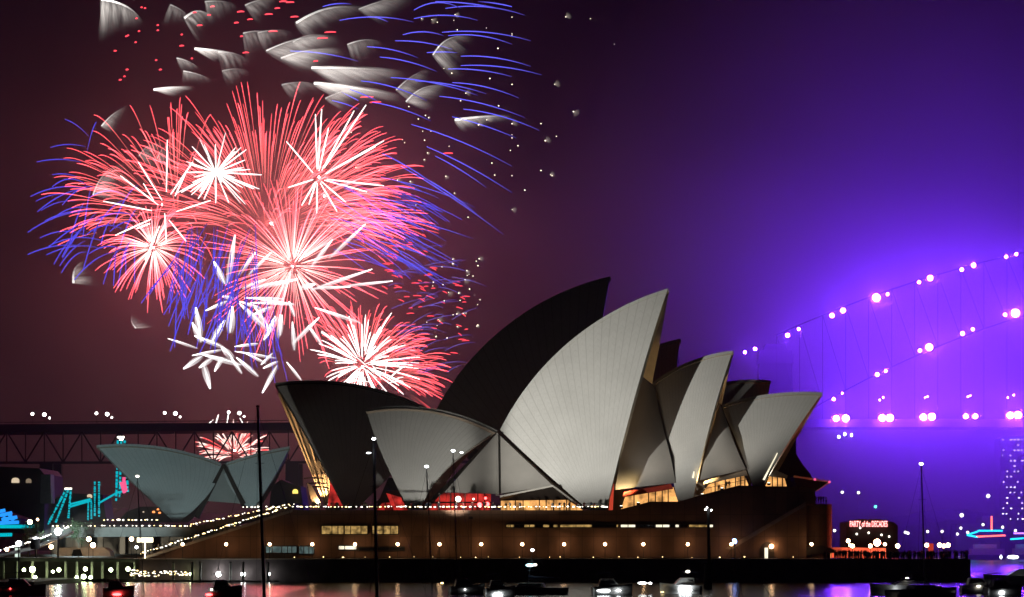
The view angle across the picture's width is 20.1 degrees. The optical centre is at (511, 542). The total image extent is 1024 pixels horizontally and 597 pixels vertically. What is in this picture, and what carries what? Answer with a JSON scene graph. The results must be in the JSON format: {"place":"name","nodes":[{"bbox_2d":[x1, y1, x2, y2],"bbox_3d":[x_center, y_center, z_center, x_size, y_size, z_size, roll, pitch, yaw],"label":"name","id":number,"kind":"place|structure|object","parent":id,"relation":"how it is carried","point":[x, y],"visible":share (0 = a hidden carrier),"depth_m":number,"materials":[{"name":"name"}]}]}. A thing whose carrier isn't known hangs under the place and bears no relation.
{"place":"outdoors","nodes":[
{"label":"outdoors","id":0,"kind":"place"},
{"bbox_2d":[0,510,32,528],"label":"building","id":1,"kind":"structure","parent":0,"point":[21,519],"depth_m":763.14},
{"bbox_2d":[0,509,33,536],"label":"blue light frame","id":2,"kind":"object","parent":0,"point":[4,521],"visible":0.95,"depth_m":754.64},
{"bbox_2d":[0,526,69,550],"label":"balustrade","id":3,"kind":"object","parent":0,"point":[39,538],"visible":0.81,"depth_m":603.86,"materials":[{"name":"black metal"}]},
{"bbox_2d":[40,474,54,503],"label":"building","id":4,"kind":"structure","parent":0,"point":[47,493],"depth_m":975.00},
{"bbox_2d":[47,488,71,524],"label":"lit lattice tower","id":5,"kind":"structure","parent":0,"point":[62,504],"depth_m":979.25,"materials":[{"name":"teal metal"}]},
{"bbox_2d":[0,551,146,557],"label":"forecourt","id":6,"kind":"structure","parent":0,"point":[40,554],"depth_m":640.00,"materials":[{"name":"concrete"}]},
{"bbox_2d":[64,518,91,556],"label":"tree","id":7,"kind":"object","parent":6,"relation":"on","point":[77,531],"visible":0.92,"depth_m":639.74,"materials":[{"name":"green plant"}]},
{"bbox_2d":[51,527,233,553],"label":"raised concourse","id":8,"kind":"structure","parent":6,"relation":"on","point":[105,537],"depth_m":659.40,"materials":[{"name":"stone"}]},
{"bbox_2d":[28,119,138,285],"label":"firework burst","id":9,"kind":"object","parent":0,"point":[77,233],"visible":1,"depth_m":1277.04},
{"bbox_2d":[87,500,91,519],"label":"lit lattice tower","id":10,"kind":"structure","parent":0,"point":[88,510],"depth_m":979.22,"materials":[{"name":"teal metal"}]},
{"bbox_2d":[94,482,99,516],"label":"lit lattice tower","id":11,"kind":"structure","parent":0,"point":[98,503],"depth_m":979.23,"materials":[{"name":"teal metal"}]},
{"bbox_2d":[70,477,127,507],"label":"light truss","id":12,"kind":"object","parent":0,"point":[123,485],"visible":1,"depth_m":977.69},
{"bbox_2d":[52,525,190,527],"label":"balustrade","id":13,"kind":"object","parent":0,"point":[126,525],"visible":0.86,"depth_m":657.34,"materials":[{"name":"black metal"}]},
{"bbox_2d":[115,436,128,501],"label":"lit lattice tower","id":14,"kind":"structure","parent":0,"point":[119,477],"depth_m":979.24,"materials":[{"name":"teal metal"}]},
{"bbox_2d":[0,507,250,550],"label":"city shore","id":15,"kind":"structure","parent":0,"point":[7,542],"depth_m":1057.77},
{"bbox_2d":[0,467,62,533],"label":"building","id":16,"kind":"structure","parent":15,"relation":"on","point":[20,488],"depth_m":980.00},
{"bbox_2d":[12,478,18,482],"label":"window","id":17,"kind":"structure","parent":16,"relation":"in","point":[15,480],"depth_m":979.86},
{"bbox_2d":[54,493,113,521],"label":"building","id":18,"kind":"structure","parent":15,"relation":"on","point":[78,513],"depth_m":1000.00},
{"bbox_2d":[119,507,187,522],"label":"building","id":19,"kind":"structure","parent":0,"point":[158,514],"depth_m":860.00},
{"bbox_2d":[103,140,210,259],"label":"firework burst","id":20,"kind":"object","parent":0,"point":[182,177],"visible":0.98,"depth_m":1280.05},
{"bbox_2d":[141,224,286,380],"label":"firework burst","id":21,"kind":"object","parent":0,"point":[231,294],"visible":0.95,"depth_m":1269.62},
{"bbox_2d":[177,133,261,204],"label":"firework burst","id":22,"kind":"object","parent":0,"point":[218,173],"visible":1,"depth_m":1276.05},
{"bbox_2d":[168,235,273,388],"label":"firework burst","id":23,"kind":"object","parent":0,"point":[222,347],"visible":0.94,"depth_m":1274.55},
{"bbox_2d":[269,479,308,509],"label":"building","id":24,"kind":"structure","parent":0,"point":[294,493],"depth_m":900.00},
{"bbox_2d":[114,0,469,353],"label":"firework burst","id":25,"kind":"object","parent":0,"point":[370,102],"visible":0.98,"depth_m":1271.59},
{"bbox_2d":[238,224,388,392],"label":"firework burst","id":26,"kind":"object","parent":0,"point":[272,324],"visible":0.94,"depth_m":1273.76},
{"bbox_2d":[286,105,383,212],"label":"firework burst","id":27,"kind":"object","parent":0,"point":[354,157],"visible":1,"depth_m":1272.02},
{"bbox_2d":[329,177,475,287],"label":"firework burst","id":28,"kind":"object","parent":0,"point":[404,261],"visible":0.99,"depth_m":1273.40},
{"bbox_2d":[294,1,541,233],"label":"firework burst","id":29,"kind":"object","parent":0,"point":[468,208],"visible":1,"depth_m":1277.04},
{"bbox_2d":[389,245,486,373],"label":"firework burst","id":30,"kind":"object","parent":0,"point":[452,281],"visible":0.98,"depth_m":1269.74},
{"bbox_2d":[351,18,614,336],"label":"firework burst","id":31,"kind":"object","parent":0,"point":[491,163],"visible":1,"depth_m":1276.56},
{"bbox_2d":[145,558,847,558],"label":"broadwalk","id":32,"kind":"structure","parent":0,"point":[489,558],"depth_m":601.92,"materials":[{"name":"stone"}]},
{"bbox_2d":[138,503,301,557],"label":"monumental steps","id":33,"kind":"structure","parent":32,"relation":"on","point":[243,540],"depth_m":611.00,"materials":[{"name":"brown stone"}]},
{"bbox_2d":[142,505,291,552],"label":"balustrade","id":34,"kind":"object","parent":33,"relation":"on","point":[213,530],"visible":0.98,"depth_m":611.07,"materials":[{"name":"black metal"}]},
{"bbox_2d":[191,503,294,524],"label":"balustrade","id":35,"kind":"object","parent":33,"relation":"on","point":[242,513],"visible":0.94,"depth_m":651.88,"materials":[{"name":"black metal"}]},
{"bbox_2d":[96,276,835,557],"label":"opera house","id":36,"kind":"structure","parent":32,"relation":"on","point":[572,396],"depth_m":629.80,"materials":[{"name":"tile"}]},
{"bbox_2d":[292,506,607,509],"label":"balustrade","id":37,"kind":"object","parent":36,"relation":"on","point":[460,506],"visible":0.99,"depth_m":610.44,"materials":[{"name":"black metal"}]},
{"bbox_2d":[700,479,750,493],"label":"handrail","id":38,"kind":"object","parent":36,"relation":"on","point":[727,483],"visible":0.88,"depth_m":621.72,"materials":[{"name":"black metal"}]},
{"bbox_2d":[0,555,1023,596],"bbox_3d":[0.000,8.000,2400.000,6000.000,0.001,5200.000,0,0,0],"label":"water","id":39,"kind":"structure","parent":0,"point":[1006,565],"depth_m":503.98,"materials":[{"name":"black liquid"}]},
{"bbox_2d":[0,565,45,594],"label":"motor cruiser","id":40,"kind":"object","parent":39,"relation":"on","point":[18,587],"visible":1,"depth_m":439.24,"materials":[{"name":"black plastic"}]},
{"bbox_2d":[0,557,144,585],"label":"timber wharf","id":41,"kind":"structure","parent":39,"relation":"in","point":[71,568],"depth_m":612.00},
{"bbox_2d":[15,539,39,578],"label":"floodlight mast","id":42,"kind":"object","parent":41,"relation":"on","point":[35,543],"visible":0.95,"depth_m":540.08,"materials":[{"name":"black metal"}]},
{"bbox_2d":[31,539,39,548],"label":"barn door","id":43,"kind":"structure","parent":42,"relation":"in","point":[36,542],"depth_m":541.00,"materials":[{"name":"black metal"}]},
{"bbox_2d":[21,522,44,556],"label":"tree","id":44,"kind":"object","parent":41,"relation":"on","point":[28,536],"visible":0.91,"depth_m":615.87,"materials":[{"name":"green plant"}]},
{"bbox_2d":[0,531,73,556],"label":"gangway","id":45,"kind":"object","parent":41,"relation":"on","point":[47,542],"visible":0.73,"depth_m":604.40,"materials":[{"name":"metal"}]},
{"bbox_2d":[36,518,38,556],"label":"quay lamp","id":46,"kind":"object","parent":41,"relation":"on","point":[37,519],"visible":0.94,"depth_m":606.93,"materials":[{"name":"black metal"}]},
{"bbox_2d":[54,528,61,557],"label":"floodlight mast","id":47,"kind":"object","parent":41,"relation":"on","point":[57,531],"visible":0.98,"depth_m":599.85,"materials":[{"name":"black metal"}]},
{"bbox_2d":[56,548,114,555],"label":"quay shelter","id":48,"kind":"object","parent":41,"relation":"on","point":[84,552],"visible":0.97,"depth_m":612.00,"materials":[{"name":"grey glass"}]},
{"bbox_2d":[86,537,90,557],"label":"quay lamp","id":49,"kind":"object","parent":41,"relation":"on","point":[88,539],"visible":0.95,"depth_m":606.94,"materials":[{"name":"black metal"}]},
{"bbox_2d":[129,537,132,557],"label":"quay lamp","id":50,"kind":"object","parent":41,"relation":"on","point":[131,539],"visible":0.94,"depth_m":606.93,"materials":[{"name":"black metal"}]},
{"bbox_2d":[137,538,152,557],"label":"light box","id":51,"kind":"object","parent":41,"relation":"on","point":[144,540],"visible":0.9,"depth_m":608.75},
{"bbox_2d":[103,568,133,596],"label":"motor cruiser","id":52,"kind":"object","parent":39,"relation":"on","point":[116,588],"visible":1,"depth_m":425.49,"materials":[{"name":"black plastic"}]},
{"bbox_2d":[103,475,179,596],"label":"sailing yacht","id":53,"kind":"object","parent":39,"relation":"on","point":[141,559],"visible":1,"depth_m":306.05,"materials":[{"name":"paint"}]},
{"bbox_2d":[172,562,174,579],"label":"mooring pile","id":54,"kind":"object","parent":39,"relation":"in","point":[173,573],"visible":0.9,"depth_m":589.76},
{"bbox_2d":[130,569,189,576],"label":"light string","id":55,"kind":"object","parent":54,"relation":"attached to","point":[157,570],"visible":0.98,"depth_m":590.02,"materials":[{"name":"white glass"}]},
{"bbox_2d":[191,562,192,579],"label":"mooring pile","id":56,"kind":"object","parent":39,"relation":"in","point":[191,570],"visible":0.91,"depth_m":589.75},
{"bbox_2d":[199,562,201,579],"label":"mooring pile","id":57,"kind":"object","parent":39,"relation":"in","point":[200,570],"visible":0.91,"depth_m":589.83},
{"bbox_2d":[128,580,278,581],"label":"landing","id":58,"kind":"object","parent":39,"relation":"on","point":[200,580],"visible":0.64,"depth_m":588.00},
{"bbox_2d":[206,566,241,596],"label":"motor cruiser","id":59,"kind":"object","parent":39,"relation":"on","point":[222,588],"visible":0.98,"depth_m":427.44,"materials":[{"name":"black plastic"}]},
{"bbox_2d":[229,562,231,579],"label":"mooring pile","id":60,"kind":"object","parent":39,"relation":"in","point":[230,570],"visible":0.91,"depth_m":589.80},
{"bbox_2d":[242,562,244,579],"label":"mooring pile","id":61,"kind":"object","parent":39,"relation":"in","point":[243,576],"visible":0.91,"depth_m":589.75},
{"bbox_2d":[211,405,315,596],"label":"sailing yacht","id":62,"kind":"object","parent":39,"relation":"on","point":[261,510],"visible":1,"depth_m":309.75,"materials":[{"name":"paint"}]},
{"bbox_2d":[267,562,268,579],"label":"mooring pile","id":63,"kind":"object","parent":39,"relation":"in","point":[268,570],"visible":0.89,"depth_m":589.76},
{"bbox_2d":[324,438,426,596],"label":"sailing yacht","id":64,"kind":"object","parent":39,"relation":"on","point":[376,546],"visible":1,"depth_m":318.03,"materials":[{"name":"paint"}]},
{"bbox_2d":[398,465,460,596],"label":"sailing yacht","id":65,"kind":"object","parent":39,"relation":"on","point":[426,467],"visible":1,"depth_m":322.14,"materials":[{"name":"paint"}]},
{"bbox_2d":[431,450,479,596],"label":"sailing yacht","id":66,"kind":"object","parent":39,"relation":"on","point":[453,471],"visible":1,"depth_m":316.23,"materials":[{"name":"paint"}]},
{"bbox_2d":[441,563,484,594],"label":"motor cruiser","id":67,"kind":"object","parent":39,"relation":"on","point":[467,587],"visible":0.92,"depth_m":445.38,"materials":[{"name":"black plastic"}]},
{"bbox_2d":[139,560,856,581],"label":"sea wall","id":68,"kind":"structure","parent":39,"relation":"in","point":[621,570],"depth_m":591.60,"materials":[{"name":"concrete"}]},
{"bbox_2d":[139,559,856,559],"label":"coping","id":69,"kind":"object","parent":68,"relation":"on","point":[498,559],"visible":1,"depth_m":591.40,"materials":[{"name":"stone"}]},
{"bbox_2d":[484,564,514,596],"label":"motor cruiser","id":70,"kind":"object","parent":39,"relation":"on","point":[496,588],"visible":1,"depth_m":423.49,"materials":[{"name":"black plastic"}]},
{"bbox_2d":[0,252,1023,499],"bbox_3d":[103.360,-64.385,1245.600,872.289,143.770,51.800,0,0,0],"label":"harbour bridge","id":71,"kind":"structure","parent":39,"relation":"on","point":[774,362],"depth_m":1220.00,"materials":[{"name":"grey metal"}]},
{"bbox_2d":[831,415,839,421],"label":"bridge floodlight","id":72,"kind":"object","parent":71,"relation":"attached to","point":[835,418],"visible":1,"depth_m":1219.48,"materials":[{"name":"white metal"}]},
{"bbox_2d":[839,308,845,313],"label":"bridge floodlight","id":73,"kind":"object","parent":71,"relation":"attached to","point":[842,310],"visible":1,"depth_m":1218.53,"materials":[{"name":"white metal"}]},
{"bbox_2d":[840,414,849,422],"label":"bridge floodlight","id":74,"kind":"object","parent":71,"relation":"attached to","point":[844,418],"visible":1,"depth_m":1219.75,"materials":[{"name":"white metal"}]},
{"bbox_2d":[870,294,880,302],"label":"bridge floodlight","id":75,"kind":"object","parent":71,"relation":"attached to","point":[875,298],"visible":1,"depth_m":1219.52,"materials":[{"name":"white metal"}]},
{"bbox_2d":[877,414,885,421],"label":"bridge floodlight","id":76,"kind":"object","parent":71,"relation":"attached to","point":[881,417],"visible":1,"depth_m":1219.66,"materials":[{"name":"white metal"}]},
{"bbox_2d":[884,414,893,422],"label":"bridge floodlight","id":77,"kind":"object","parent":71,"relation":"attached to","point":[889,418],"visible":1,"depth_m":1219.84,"materials":[{"name":"white metal"}]},
{"bbox_2d":[918,414,926,420],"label":"bridge floodlight","id":78,"kind":"object","parent":71,"relation":"attached to","point":[922,417],"visible":1,"depth_m":1219.57,"materials":[{"name":"white metal"}]},
{"bbox_2d":[924,343,932,351],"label":"bridge floodlight","id":79,"kind":"object","parent":71,"relation":"attached to","point":[928,347],"visible":1,"depth_m":1219.25,"materials":[{"name":"white metal"}]},
{"bbox_2d":[926,275,932,281],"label":"bridge floodlight","id":80,"kind":"object","parent":71,"relation":"attached to","point":[929,278],"visible":1,"depth_m":1218.80,"materials":[{"name":"white metal"}]},
{"bbox_2d":[926,413,935,420],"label":"bridge floodlight","id":81,"kind":"object","parent":71,"relation":"attached to","point":[931,416],"visible":1,"depth_m":1219.75,"materials":[{"name":"white metal"}]},
{"bbox_2d":[959,331,964,335],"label":"bridge floodlight","id":82,"kind":"object","parent":71,"relation":"attached to","point":[961,333],"visible":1,"depth_m":1218.26,"materials":[{"name":"white metal"}]},
{"bbox_2d":[962,414,968,418],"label":"bridge floodlight","id":83,"kind":"object","parent":71,"relation":"attached to","point":[965,416],"visible":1,"depth_m":1219.03,"materials":[{"name":"white metal"}]},
{"bbox_2d":[970,263,975,267],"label":"bridge floodlight","id":84,"kind":"object","parent":71,"relation":"attached to","point":[972,265],"visible":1,"depth_m":1218.44,"materials":[{"name":"white metal"}]},
{"bbox_2d":[971,414,977,418],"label":"bridge floodlight","id":85,"kind":"object","parent":71,"relation":"attached to","point":[974,416],"visible":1,"depth_m":1219.03,"materials":[{"name":"white metal"}]},
{"bbox_2d":[1005,412,1013,419],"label":"bridge floodlight","id":86,"kind":"object","parent":71,"relation":"attached to","point":[1009,415],"visible":1,"depth_m":1219.66,"materials":[{"name":"white metal"}]},
{"bbox_2d":[1008,309,1019,318],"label":"bridge floodlight","id":87,"kind":"object","parent":71,"relation":"attached to","point":[1013,313],"visible":1,"depth_m":1219.70,"materials":[{"name":"white metal"}]},
{"bbox_2d":[1012,411,1021,419],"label":"bridge floodlight","id":88,"kind":"object","parent":71,"relation":"attached to","point":[1017,415],"visible":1,"depth_m":1219.84,"materials":[{"name":"white metal"}]},
{"bbox_2d":[501,549,568,594],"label":"sailing yacht","id":89,"kind":"object","parent":39,"relation":"on","point":[531,588],"visible":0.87,"depth_m":446.94,"materials":[{"name":"paint"}]},
{"bbox_2d":[591,563,631,594],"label":"motor cruiser","id":90,"kind":"object","parent":39,"relation":"on","point":[608,587],"visible":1,"depth_m":439.31,"materials":[{"name":"black glass"}]},
{"bbox_2d":[638,562,701,593],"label":"motor cruiser","id":91,"kind":"object","parent":39,"relation":"on","point":[684,586],"visible":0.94,"depth_m":451.27,"materials":[{"name":"black glass"}]},
{"bbox_2d":[703,507,713,587],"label":"channel pile","id":92,"kind":"object","parent":39,"relation":"in","point":[708,574],"visible":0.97,"depth_m":504.63,"materials":[{"name":"black metal"}]},
{"bbox_2d":[702,539,769,596],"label":"sailing yacht","id":93,"kind":"object","parent":39,"relation":"on","point":[734,540],"visible":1,"depth_m":312.06,"materials":[{"name":"paint"}]},
{"bbox_2d":[870,564,941,594],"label":"motor cruiser","id":94,"kind":"object","parent":39,"relation":"on","point":[877,589],"visible":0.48,"depth_m":444.83,"materials":[{"name":"black glass"}]},
{"bbox_2d":[857,559,970,580],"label":"sea wall","id":95,"kind":"structure","parent":39,"relation":"in","point":[877,569],"depth_m":599.40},
{"bbox_2d":[852,557,938,558],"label":"northern broadwalk","id":96,"kind":"structure","parent":95,"relation":"on","point":[900,558],"depth_m":629.32,"materials":[{"name":"stone"}]},
{"bbox_2d":[832,547,885,557],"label":"bar stall","id":97,"kind":"object","parent":96,"relation":"on","point":[855,549],"visible":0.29,"depth_m":660.00},
{"bbox_2d":[840,519,897,556],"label":"sign pavilion","id":98,"kind":"structure","parent":96,"relation":"on","point":[861,533],"depth_m":690.00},
{"bbox_2d":[874,539,880,550],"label":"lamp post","id":99,"kind":"object","parent":96,"relation":"on","point":[877,542],"visible":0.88,"depth_m":621.55,"materials":[{"name":"black metal"}]},
{"bbox_2d":[928,543,933,557],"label":"banner","id":100,"kind":"object","parent":96,"relation":"on","point":[931,546],"visible":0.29,"depth_m":640.00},
{"bbox_2d":[884,463,956,596],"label":"sailing yacht","id":101,"kind":"object","parent":39,"relation":"on","point":[925,590],"visible":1,"depth_m":427.43,"materials":[{"name":"paint"}]},
{"bbox_2d":[959,562,989,593],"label":"motor cruiser","id":102,"kind":"object","parent":39,"relation":"on","point":[974,585],"visible":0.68,"depth_m":451.16,"materials":[{"name":"black glass"}]},
{"bbox_2d":[967,516,1006,559],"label":"ferry","id":103,"kind":"object","parent":39,"relation":"on","point":[981,550],"visible":0.97,"depth_m":1346.40,"materials":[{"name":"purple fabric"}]},
{"bbox_2d":[983,566,1021,595],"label":"motor cruiser","id":104,"kind":"object","parent":39,"relation":"on","point":[1000,587],"visible":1,"depth_m":433.37,"materials":[{"name":"black glass"}]},
{"bbox_2d":[983,555,1023,584],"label":"motor cruiser","id":105,"kind":"object","parent":39,"relation":"on","point":[1016,576],"visible":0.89,"depth_m":546.50,"materials":[{"name":"black glass"}]},
{"bbox_2d":[1010,532,1023,558],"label":"ferry","id":106,"kind":"object","parent":39,"relation":"on","point":[1018,551],"visible":0.84,"depth_m":1396.40,"materials":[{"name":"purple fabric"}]},
{"bbox_2d":[0,0,1023,532],"label":"sky","id":107,"kind":"structure","parent":0,"point":[774,167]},
{"bbox_2d":[197,414,268,460],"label":"firework burst","id":108,"kind":"object","parent":107,"relation":"in","point":[224,451],"visible":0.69,"depth_m":1298.51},
{"bbox_2d":[348,342,442,407],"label":"firework burst","id":109,"kind":"object","parent":107,"relation":"in","point":[394,373],"visible":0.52,"depth_m":1273.92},
{"bbox_2d":[857,491,859,518],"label":"shore lamp","id":110,"kind":"object","parent":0,"point":[858,492],"visible":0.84,"depth_m":1779.91,"materials":[{"name":"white metal"}]},
{"bbox_2d":[832,508,1023,554],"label":"shore","id":111,"kind":"structure","parent":0,"point":[946,518],"depth_m":1892.56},
{"bbox_2d":[994,436,1023,530],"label":"tower block","id":112,"kind":"structure","parent":111,"relation":"on","point":[1009,480],"depth_m":1850.00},
{"bbox_2d":[950,523,980,549],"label":"shore building","id":113,"kind":"structure","parent":0,"point":[965,542],"depth_m":1800.00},
{"bbox_2d":[976,516,1000,548],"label":"shore building","id":114,"kind":"structure","parent":0,"point":[986,520],"depth_m":1800.00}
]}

